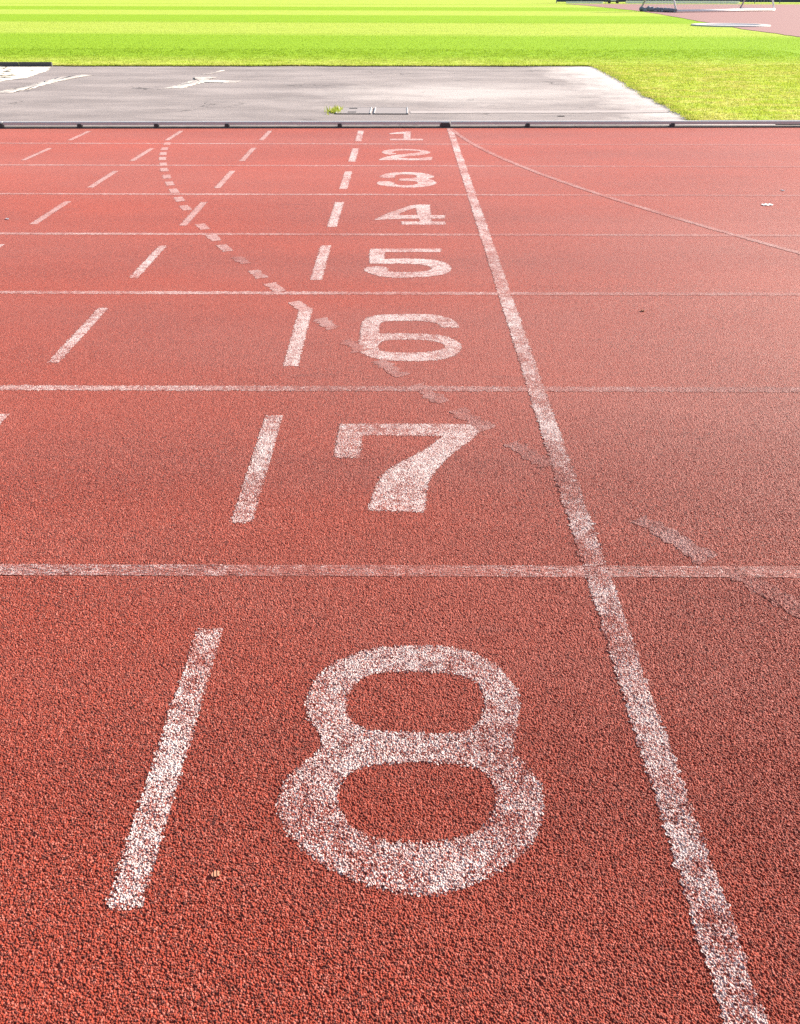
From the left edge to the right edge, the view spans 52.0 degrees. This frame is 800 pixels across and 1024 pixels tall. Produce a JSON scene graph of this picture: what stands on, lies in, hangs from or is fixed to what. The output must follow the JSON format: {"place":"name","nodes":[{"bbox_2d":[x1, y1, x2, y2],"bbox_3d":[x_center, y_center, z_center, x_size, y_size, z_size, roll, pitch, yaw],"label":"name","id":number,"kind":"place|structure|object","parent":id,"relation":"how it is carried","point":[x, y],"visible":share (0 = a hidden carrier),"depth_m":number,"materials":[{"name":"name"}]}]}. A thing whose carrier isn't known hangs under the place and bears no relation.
{"place":"outdoors","nodes":[
{"label":"outdoors","id":0,"kind":"place"},
{"bbox_2d":[167,77,240,87],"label":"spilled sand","id":1,"kind":"structure","parent":0,"point":[197,80],"depth_m":13.89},
{"bbox_2d":[0,66,774,125],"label":"asphalt apron","id":2,"kind":"object","parent":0,"point":[258,93],"visible":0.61,"depth_m":12.24,"materials":[{"name":"grey asphalt"}]},
{"bbox_2d":[0,67,49,80],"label":"sand pit","id":3,"kind":"object","parent":2,"relation":"on","point":[23,72],"visible":0.94,"depth_m":15.38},
{"bbox_2d":[0,67,33,77],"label":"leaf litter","id":4,"kind":"object","parent":3,"relation":"on","point":[11,74],"visible":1,"depth_m":14.46,"materials":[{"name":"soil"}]},
{"bbox_2d":[0,62,52,66],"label":"pit edging","id":5,"kind":"object","parent":2,"relation":"on","point":[26,64],"visible":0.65,"depth_m":16.49,"materials":[{"name":"rubber"}]},
{"bbox_2d":[0,75,90,92],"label":"painted white line","id":6,"kind":"structure","parent":2,"relation":"on","point":[26,87],"depth_m":13.43,"materials":[{"name":"white paint"}]},
{"bbox_2d":[324,104,342,114],"bbox_3d":[-0.850,-5.215,10.597,0.251,0.074,0.656,0,33,0],"label":"weed tuft","id":7,"kind":"object","parent":2,"relation":"on","point":[335,109],"visible":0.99,"depth_m":10.56,"materials":[{"name":"green plant"}]},
{"bbox_2d":[335,107,372,113],"bbox_3d":[-0.595,-5.222,10.666,0.455,0.017,0.669,0,33,0],"label":"access cover","id":8,"kind":"object","parent":2,"relation":"on","point":[356,110],"visible":0.9,"depth_m":10.64,"materials":[{"name":"metal"}]},
{"bbox_2d":[373,107,407,114],"bbox_3d":[-0.115,-5.221,10.665,0.445,0.017,0.669,0,33,0],"label":"access cover","id":9,"kind":"object","parent":2,"relation":"on","point":[391,110],"visible":1,"depth_m":10.58,"materials":[{"name":"metal"}]},
{"bbox_2d":[410,110,667,112],"bbox_3d":[1.808,-5.182,10.616,3.362,0.001,0.271,-1,33,-2],"label":"filled trench","id":10,"kind":"object","parent":2,"relation":"on","point":[622,111],"visible":1,"depth_m":10.62,"materials":[{"name":"grey concrete"}]},
{"bbox_2d":[0,128,799,1023],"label":"running track","id":11,"kind":"structure","parent":0,"point":[578,912],"depth_m":2.32,"materials":[{"name":"red rubber"}]},
{"bbox_2d":[0,414,8,424],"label":"lane marking","id":12,"kind":"object","parent":11,"relation":"on","point":[3,416],"visible":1,"depth_m":3.08,"materials":[{"name":"white paint"}]},
{"bbox_2d":[22,148,51,159],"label":"lane marking","id":13,"kind":"object","parent":11,"relation":"on","point":[27,158],"visible":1,"depth_m":7.87,"materials":[{"name":"white paint"}]},
{"bbox_2d":[31,201,70,223],"bbox_3d":[-2.493,-2.146,5.867,0.066,0.001,0.710,0,33,0],"label":"lane marking","id":14,"kind":"object","parent":11,"relation":"on","point":[53,210],"visible":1,"depth_m":5.86,"materials":[{"name":"white paint"}]},
{"bbox_2d":[47,308,107,362],"bbox_3d":[-1.490,-0.835,3.822,0.062,0.001,0.720,0,33,0],"label":"lane marking","id":15,"kind":"object","parent":11,"relation":"on","point":[97,314],"visible":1,"depth_m":3.79,"materials":[{"name":"white paint"}]},
{"bbox_2d":[69,131,89,139],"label":"lane marking","id":16,"kind":"object","parent":11,"relation":"on","point":[77,136],"visible":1,"depth_m":8.88,"materials":[{"name":"white paint"}]},
{"bbox_2d":[87,171,117,187],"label":"lane marking","id":17,"kind":"object","parent":11,"relation":"on","point":[102,179],"visible":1,"depth_m":6.86,"materials":[{"name":"white paint"}]},
{"bbox_2d":[131,148,153,160],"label":"lane marking","id":18,"kind":"object","parent":11,"relation":"on","point":[142,154],"visible":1,"depth_m":7.88,"materials":[{"name":"white paint"}]},
{"bbox_2d":[130,245,165,277],"bbox_3d":[-1.479,-1.479,4.829,0.061,0.001,0.682,0,33,0],"label":"lane marking","id":19,"kind":"object","parent":11,"relation":"on","point":[145,264],"visible":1,"depth_m":4.80,"materials":[{"name":"white paint"}]},
{"bbox_2d":[105,628,222,910],"bbox_3d":[-0.483,0.494,1.750,0.075,0.001,0.749,0,33,0],"label":"lane marking","id":20,"kind":"object","parent":11,"relation":"on","point":[130,885],"visible":1,"depth_m":1.67,"materials":[{"name":"white paint"}]},
{"bbox_2d":[166,181,174,185],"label":"dashed line segment","id":21,"kind":"object","parent":11,"relation":"on","point":[170,183],"visible":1,"depth_m":6.72,"materials":[{"name":"white paint"}]},
{"bbox_2d":[165,131,181,139],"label":"lane marking","id":22,"kind":"object","parent":11,"relation":"on","point":[175,134],"visible":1,"depth_m":8.89,"materials":[{"name":"white paint"}]},
{"bbox_2d":[169,188,179,192],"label":"dashed line segment","id":23,"kind":"object","parent":11,"relation":"on","point":[174,191],"visible":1,"depth_m":6.48,"materials":[{"name":"white paint"}]},
{"bbox_2d":[174,197,184,201],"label":"dashed line segment","id":24,"kind":"object","parent":11,"relation":"on","point":[178,199],"visible":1,"depth_m":6.22,"materials":[{"name":"white paint"}]},
{"bbox_2d":[179,205,191,209],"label":"dashed line segment","id":25,"kind":"object","parent":11,"relation":"on","point":[184,207],"visible":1,"depth_m":5.99,"materials":[{"name":"white paint"}]},
{"bbox_2d":[180,202,207,225],"bbox_3d":[-1.471,-2.131,5.847,0.060,0.001,0.729,0,33,0],"label":"lane marking","id":26,"kind":"object","parent":11,"relation":"on","point":[188,218],"visible":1,"depth_m":5.82,"materials":[{"name":"white paint"}]},
{"bbox_2d":[195,223,208,229],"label":"dashed line segment","id":27,"kind":"object","parent":11,"relation":"on","point":[203,226],"visible":1,"depth_m":5.52,"materials":[{"name":"white paint"}]},
{"bbox_2d":[206,234,220,240],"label":"dashed line segment","id":28,"kind":"object","parent":11,"relation":"on","point":[214,237],"visible":1,"depth_m":5.28,"materials":[{"name":"white paint"}]},
{"bbox_2d":[211,870,219,876],"bbox_3d":[-0.335,0.657,1.490,0.016,0.003,0.013,-13,35,-19],"label":"dry leaf","id":29,"kind":"object","parent":11,"relation":"on","point":[216,873],"visible":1,"depth_m":1.49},
{"bbox_2d":[214,171,234,187],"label":"lane marking","id":30,"kind":"object","parent":11,"relation":"on","point":[225,178],"visible":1,"depth_m":6.87,"materials":[{"name":"white paint"}]},
{"bbox_2d":[216,244,232,251],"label":"dashed line segment","id":31,"kind":"object","parent":11,"relation":"on","point":[224,247],"visible":1,"depth_m":5.08,"materials":[{"name":"white paint"}]},
{"bbox_2d":[232,256,250,263],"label":"dashed line segment","id":32,"kind":"object","parent":11,"relation":"on","point":[241,259],"visible":1,"depth_m":4.84,"materials":[{"name":"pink paint"}]},
{"bbox_2d":[239,148,254,160],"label":"lane marking","id":33,"kind":"object","parent":11,"relation":"on","point":[245,156],"visible":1,"depth_m":7.89,"materials":[{"name":"white paint"}]},
{"bbox_2d":[229,415,282,522],"bbox_3d":[-0.478,-0.166,2.780,0.072,0.001,0.740,0,33,0],"label":"lane marking","id":34,"kind":"object","parent":11,"relation":"on","point":[249,495],"visible":1,"depth_m":2.73,"materials":[{"name":"white paint"}]},
{"bbox_2d":[249,270,268,278],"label":"dashed line segment","id":35,"kind":"object","parent":11,"relation":"on","point":[257,274],"visible":1,"depth_m":4.60,"materials":[{"name":"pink paint"}]},
{"bbox_2d":[260,131,270,139],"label":"lane marking","id":36,"kind":"object","parent":11,"relation":"on","point":[267,133],"visible":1,"depth_m":8.90,"materials":[{"name":"white paint"}]},
{"bbox_2d":[264,282,285,291],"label":"dashed line segment","id":37,"kind":"object","parent":11,"relation":"on","point":[274,286],"visible":1,"depth_m":4.40,"materials":[{"name":"white paint"}]},
{"bbox_2d":[283,309,312,365],"bbox_3d":[-0.471,-0.820,3.803,0.079,0.001,0.736,0,33,0],"label":"lane marking","id":38,"kind":"object","parent":11,"relation":"on","point":[295,345],"visible":1,"depth_m":3.75,"materials":[{"name":"white paint"}]},
{"bbox_2d":[288,301,311,311],"bbox_3d":[-0.503,-1.042,4.148,0.084,0.001,0.165,-17,36,-24],"label":"dashed line segment","id":39,"kind":"object","parent":11,"relation":"on","point":[300,306],"visible":1,"depth_m":4.14,"materials":[{"name":"white paint"}]},
{"bbox_2d":[310,245,330,279],"bbox_3d":[-0.464,-1.473,4.821,0.074,0.001,0.718,0,33,0],"label":"lane marking","id":40,"kind":"object","parent":11,"relation":"on","point":[320,266],"visible":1,"depth_m":4.79,"materials":[{"name":"white paint"}]},
{"bbox_2d":[314,317,337,329],"bbox_3d":[-0.353,-0.903,3.932,0.093,0.001,0.165,-16,36,-24],"label":"dashed line segment","id":41,"kind":"object","parent":11,"relation":"on","point":[326,323],"visible":1,"depth_m":3.93,"materials":[{"name":"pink paint"}]},
{"bbox_2d":[328,202,344,226],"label":"lane marking","id":42,"kind":"object","parent":11,"relation":"on","point":[334,216],"visible":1,"depth_m":5.82,"materials":[{"name":"white paint"}]},
{"bbox_2d":[339,171,351,188],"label":"lane marking","id":43,"kind":"object","parent":11,"relation":"on","point":[345,179],"visible":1,"depth_m":6.84,"materials":[{"name":"white paint"}]},
{"bbox_2d":[348,148,358,161],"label":"lane marking","id":44,"kind":"object","parent":11,"relation":"on","point":[353,154],"visible":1,"depth_m":7.90,"materials":[{"name":"white paint"}]},
{"bbox_2d":[340,338,371,352],"bbox_3d":[-0.201,-0.752,3.697,0.118,0.001,0.165,-17,36,-25],"label":"dashed line segment","id":45,"kind":"object","parent":11,"relation":"on","point":[356,347],"visible":1,"depth_m":3.69,"materials":[{"name":"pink paint"}]},
{"bbox_2d":[355,131,363,140],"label":"lane marking","id":46,"kind":"object","parent":11,"relation":"on","point":[359,135],"visible":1,"depth_m":8.88,"materials":[{"name":"white paint"}]},
{"bbox_2d":[373,359,410,376],"bbox_3d":[-0.042,-0.610,3.475,0.086,0.001,0.200,-19,37,-27],"label":"dashed line segment","id":47,"kind":"object","parent":11,"relation":"on","point":[390,368],"visible":1,"depth_m":3.47,"materials":[{"name":"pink paint"}]},
{"bbox_2d":[0,564,799,577],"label":"lane line","id":48,"kind":"object","parent":11,"relation":"on","point":[25,569],"depth_m":2.27,"materials":[{"name":"white paint"}]},
{"bbox_2d":[0,384,799,392],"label":"lane line","id":49,"kind":"object","parent":11,"relation":"on","point":[403,388],"visible":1,"depth_m":3.30,"materials":[{"name":"white paint"}]},
{"bbox_2d":[0,125,799,128],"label":"kerb footing","id":50,"kind":"object","parent":11,"relation":"on","point":[408,126],"visible":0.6,"depth_m":9.43,"materials":[{"name":"rubber"}]},
{"bbox_2d":[3,121,449,126],"bbox_3d":[-1.962,-4.436,9.375,5.083,0.056,0.076,-1,33,-1],"label":"kerb rail","id":51,"kind":"object","parent":50,"relation":"on","point":[229,123],"visible":1,"depth_m":9.35,"materials":[{"name":"metal"}]},
{"bbox_2d":[451,120,799,126],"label":"kerb rail","id":52,"kind":"object","parent":50,"relation":"on","point":[669,122],"visible":1,"depth_m":9.44,"materials":[{"name":"metal"}]},
{"bbox_2d":[0,290,799,295],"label":"lane line","id":53,"kind":"object","parent":11,"relation":"on","point":[379,293],"visible":1,"depth_m":4.33,"materials":[{"name":"white paint"}]},
{"bbox_2d":[0,232,799,236],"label":"lane line","id":54,"kind":"object","parent":11,"relation":"on","point":[57,233],"visible":1,"depth_m":5.35,"materials":[{"name":"white paint"}]},
{"bbox_2d":[0,193,799,195],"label":"lane line","id":55,"kind":"object","parent":11,"relation":"on","point":[392,194],"visible":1,"depth_m":6.38,"materials":[{"name":"white paint"}]},
{"bbox_2d":[0,164,799,166],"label":"lane line","id":56,"kind":"object","parent":11,"relation":"on","point":[400,165],"visible":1,"depth_m":7.40,"materials":[{"name":"white paint"}]},
{"bbox_2d":[5,143,799,144],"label":"lane line","id":57,"kind":"object","parent":11,"relation":"on","point":[424,144],"visible":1,"depth_m":8.44,"materials":[{"name":"white paint"}]},
{"bbox_2d":[379,149,432,159],"bbox_3d":[0.056,-3.449,7.909,0.517,0.001,0.644,0,33,0],"label":"lane number","id":58,"kind":"object","parent":11,"relation":"on","point":[396,157],"visible":1,"depth_m":7.86,"materials":[{"name":"white paint"}]},
{"bbox_2d":[389,131,422,139],"bbox_3d":[0.062,-4.085,8.903,0.368,0.001,0.638,0,33,0],"label":"lane number","id":59,"kind":"object","parent":11,"relation":"on","point":[406,135],"visible":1,"depth_m":8.86,"materials":[{"name":"white paint"}]},
{"bbox_2d":[377,172,435,187],"bbox_3d":[0.057,-2.791,6.882,0.495,0.001,0.660,0,33,0],"label":"lane number","id":60,"kind":"object","parent":11,"relation":"on","point":[422,179],"visible":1,"depth_m":6.84,"materials":[{"name":"white paint"}]},
{"bbox_2d":[334,423,479,512],"bbox_3d":[0.032,-0.164,2.778,0.528,0.001,0.612,0,33,0],"label":"lane number","id":61,"kind":"object","parent":11,"relation":"on","point":[402,486],"visible":1,"depth_m":2.82,"materials":[{"name":"white paint"}]},
{"bbox_2d":[364,248,451,277],"bbox_3d":[0.045,-1.464,4.809,0.506,0.001,0.610,0,33,0],"label":"lane number","id":62,"kind":"object","parent":11,"relation":"on","point":[376,256],"visible":1,"depth_m":4.79,"materials":[{"name":"white paint"}]},
{"bbox_2d":[275,645,544,896],"bbox_3d":[0.021,0.505,1.735,0.536,0.001,0.661,0,33,0],"label":"lane number","id":63,"kind":"object","parent":11,"relation":"on","point":[314,822],"visible":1,"depth_m":1.68,"materials":[{"name":"white paint"}]},
{"bbox_2d":[358,314,461,361],"bbox_3d":[0.046,-0.815,3.795,0.475,0.001,0.612,0,33,0],"label":"lane number","id":64,"kind":"object","parent":11,"relation":"on","point":[372,337],"visible":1,"depth_m":3.77,"materials":[{"name":"white paint"}]},
{"bbox_2d":[375,204,445,224],"bbox_3d":[0.073,-2.118,5.831,0.500,0.001,0.616,0,33,0],"label":"lane number","id":65,"kind":"object","parent":11,"relation":"on","point":[424,216],"visible":1,"depth_m":5.77,"materials":[{"name":"white paint"}]},
{"bbox_2d":[410,382,448,403],"bbox_3d":[0.114,-0.472,3.260,0.095,0.001,0.202,-18,37,-25],"label":"dashed line segment","id":66,"kind":"object","parent":11,"relation":"on","point":[431,395],"visible":1,"depth_m":3.25,"materials":[{"name":"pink paint"}]},
{"bbox_2d":[449,408,494,431],"bbox_3d":[0.267,-0.347,3.065,0.089,0.001,0.202,-21,38,-29],"label":"dashed line segment","id":67,"kind":"object","parent":11,"relation":"on","point":[479,423],"visible":1,"depth_m":3.06,"materials":[{"name":"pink paint"}]},
{"bbox_2d":[503,439,550,467],"bbox_3d":[0.447,-0.202,2.839,0.092,0.001,0.207,-16,36,-24],"label":"dashed line segment","id":68,"kind":"object","parent":11,"relation":"on","point":[527,453],"visible":1,"depth_m":2.83,"materials":[{"name":"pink paint"}]},
{"bbox_2d":[447,128,769,1023],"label":"start line","id":69,"kind":"object","parent":11,"relation":"on","point":[717,936],"visible":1,"depth_m":1.79,"materials":[{"name":"white paint"}]},
{"bbox_2d":[450,129,799,253],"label":"curved line","id":70,"kind":"object","parent":11,"relation":"on","point":[619,200],"visible":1,"depth_m":6.15,"materials":[{"name":"white paint"}]},
{"bbox_2d":[631,515,716,564],"bbox_3d":[0.798,0.077,2.404,0.094,0.001,0.262,-20,38,-28],"label":"dashed line segment","id":71,"kind":"object","parent":11,"relation":"on","point":[688,547],"visible":1,"depth_m":2.40,"materials":[{"name":"white paint"}]},
{"bbox_2d":[723,565,799,617],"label":"dashed line segment","id":72,"kind":"object","parent":11,"relation":"on","point":[777,597],"visible":1,"depth_m":2.19,"materials":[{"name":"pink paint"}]},
{"bbox_2d":[0,0,799,119],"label":"grass field","id":73,"kind":"structure","parent":0,"point":[319,13],"depth_m":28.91,"materials":[{"name":"plant"}]},
{"bbox_2d":[566,1,602,2],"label":"white board","id":74,"kind":"object","parent":73,"relation":"on","point":[584,1],"visible":1,"depth_m":80.21,"materials":[{"name":"plastic"}]},
{"bbox_2d":[556,0,799,2],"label":"boundary fence","id":75,"kind":"object","parent":73,"relation":"on","point":[754,1],"visible":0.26,"depth_m":82.66,"materials":[{"name":"black metal"}]},
{"bbox_2d":[626,1,738,3],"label":"white board","id":76,"kind":"object","parent":73,"relation":"on","point":[703,2],"visible":1,"depth_m":80.43,"materials":[{"name":"plastic"}]},
{"bbox_2d":[572,4,799,36],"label":"red court","id":77,"kind":"object","parent":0,"point":[783,19],"visible":0.84,"depth_m":47.94,"materials":[{"name":"red rubber"}]},
{"bbox_2d":[639,0,774,12],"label":"football goal","id":78,"kind":"object","parent":77,"relation":"on","point":[665,9],"visible":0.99,"depth_m":53.52,"materials":[{"name":"white metal"}]},
{"bbox_2d":[691,23,770,26],"bbox_3d":[13.766,-20.288,34.161,3.160,0.052,3.160,0,33,0],"label":"throwing circle","id":79,"kind":"object","parent":77,"relation":"on","point":[729,25],"visible":0.99,"depth_m":33.87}
]}

